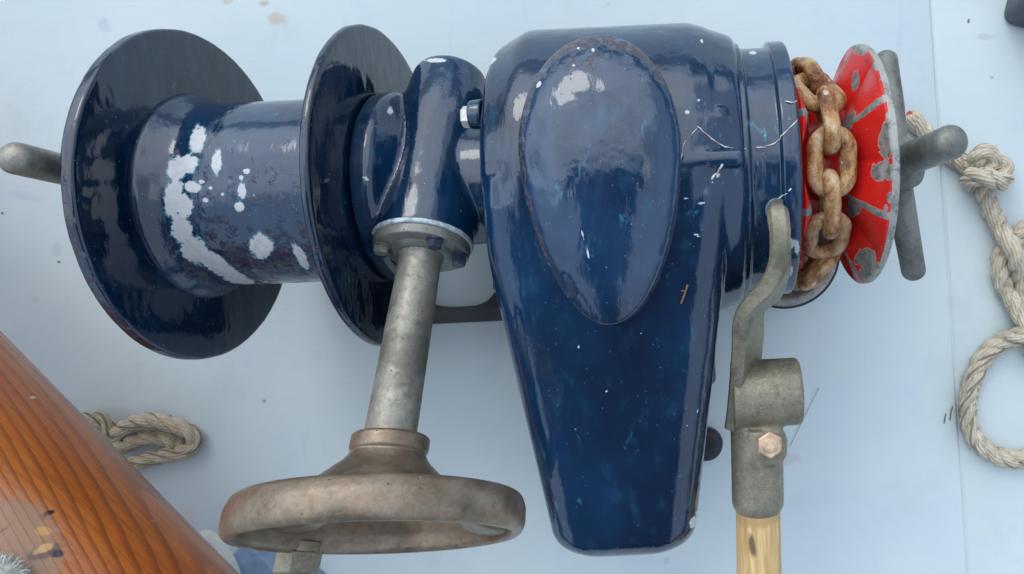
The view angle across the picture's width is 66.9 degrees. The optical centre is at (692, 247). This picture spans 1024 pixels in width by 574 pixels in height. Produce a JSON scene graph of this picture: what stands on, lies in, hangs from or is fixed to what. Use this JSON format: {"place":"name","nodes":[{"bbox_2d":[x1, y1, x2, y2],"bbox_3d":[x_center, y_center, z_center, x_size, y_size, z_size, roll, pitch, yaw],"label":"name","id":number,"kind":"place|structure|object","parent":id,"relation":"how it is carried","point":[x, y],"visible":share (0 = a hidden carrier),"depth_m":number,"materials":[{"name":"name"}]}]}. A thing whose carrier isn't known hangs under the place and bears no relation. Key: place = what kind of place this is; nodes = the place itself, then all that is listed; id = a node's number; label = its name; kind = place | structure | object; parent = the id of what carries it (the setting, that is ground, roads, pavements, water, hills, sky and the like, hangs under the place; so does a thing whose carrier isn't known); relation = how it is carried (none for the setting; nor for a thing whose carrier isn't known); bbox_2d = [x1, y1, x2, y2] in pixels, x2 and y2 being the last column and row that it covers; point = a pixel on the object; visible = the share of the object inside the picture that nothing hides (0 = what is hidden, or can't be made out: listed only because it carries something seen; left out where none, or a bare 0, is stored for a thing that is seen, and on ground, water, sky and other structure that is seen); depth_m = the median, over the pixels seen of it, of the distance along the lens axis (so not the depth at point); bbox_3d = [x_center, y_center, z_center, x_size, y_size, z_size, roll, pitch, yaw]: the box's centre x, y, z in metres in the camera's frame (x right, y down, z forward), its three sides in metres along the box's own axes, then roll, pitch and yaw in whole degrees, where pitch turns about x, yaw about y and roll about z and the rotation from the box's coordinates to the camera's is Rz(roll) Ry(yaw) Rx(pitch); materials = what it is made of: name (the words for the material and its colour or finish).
{"place":"outdoors","nodes":[
{"label":"outdoors","id":0,"kind":"place"},
{"bbox_2d":[0,0,1023,573],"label":"deck","id":1,"kind":"structure","parent":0,"point":[886,470],"depth_m":0.75,"materials":[{"name":"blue paint"}]},
{"bbox_2d":[82,411,203,469],"bbox_3d":[-0.568,0.191,0.745,0.151,0.032,0.082,-21,90,0],"label":"rope loop","id":2,"kind":"object","parent":1,"relation":"on","point":[169,433],"visible":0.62,"depth_m":0.74,"materials":[{"name":"beige fabric"}]},
{"bbox_2d":[233,548,324,573],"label":"spar chock","id":3,"kind":"object","parent":1,"relation":"on","point":[253,562],"depth_m":0.70,"materials":[{"name":"blue paint"}]},
{"bbox_2d":[0,331,238,573],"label":"wooden spar","id":4,"kind":"object","parent":3,"relation":"on","point":[80,493],"visible":1,"depth_m":0.54,"materials":[{"name":"brown wood"}]},
{"bbox_2d":[0,551,30,573],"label":"frayed rope end","id":5,"kind":"object","parent":4,"relation":"on","point":[10,565],"visible":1,"depth_m":0.48,"materials":[{"name":"white fabric"}]},
{"bbox_2d":[199,530,240,573],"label":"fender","id":6,"kind":"object","parent":3,"relation":"on","point":[217,544],"visible":0.39,"depth_m":0.66,"materials":[{"name":"white plastic"}]},
{"bbox_2d":[0,23,967,573],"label":"anchor windlass","id":7,"kind":"object","parent":1,"relation":"on","point":[370,181],"visible":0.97,"depth_m":0.52,"materials":[{"name":"blue metal"}]},
{"bbox_2d":[680,284,688,303],"bbox_3d":[-0.005,0.031,0.498,0.006,0.004,0.013,-3,90,0],"label":"leaf scrap","id":8,"kind":"object","parent":7,"relation":"on","point":[685,291],"visible":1,"depth_m":0.50,"materials":[{"name":"brown plant"}]},
{"bbox_2d":[681,101,797,198],"bbox_3d":[0.032,-0.064,0.489,0.080,0.034,0.068,-3,90,0],"label":"cobweb","id":9,"kind":"object","parent":7,"relation":"on","point":[713,176],"visible":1,"depth_m":0.49,"materials":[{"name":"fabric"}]},
{"bbox_2d":[791,57,856,290],"bbox_3d":[0.091,-0.057,0.606,0.052,0.189,0.186,-3,90,0],"label":"anchor chain","id":10,"kind":"object","parent":7,"relation":"attached to","point":[822,95],"visible":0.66,"depth_m":0.53,"materials":[{"name":"metal"}]},
{"bbox_2d":[744,230,839,308],"bbox_3d":[0.085,0.004,0.720,0.111,0.068,0.111,0,90,0],"label":"chain pipe","id":11,"kind":"object","parent":1,"relation":"on","point":[795,299],"visible":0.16,"depth_m":0.69,"materials":[{"name":"metal"}]},
{"bbox_2d":[906,109,1023,354],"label":"knotted rope","id":12,"kind":"object","parent":1,"relation":"on","point":[986,170],"visible":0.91,"depth_m":0.73,"materials":[{"name":"beige fabric"}]},
{"bbox_2d":[956,327,1023,469],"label":"rope bight","id":13,"kind":"object","parent":1,"relation":"on","point":[985,356],"visible":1,"depth_m":0.74,"materials":[{"name":"beige fabric"}]},
{"bbox_2d":[1004,0,1023,27],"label":"hatch coaming","id":14,"kind":"object","parent":1,"relation":"on","point":[1014,13],"visible":1,"depth_m":0.73,"materials":[{"name":"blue paint"}]}
]}

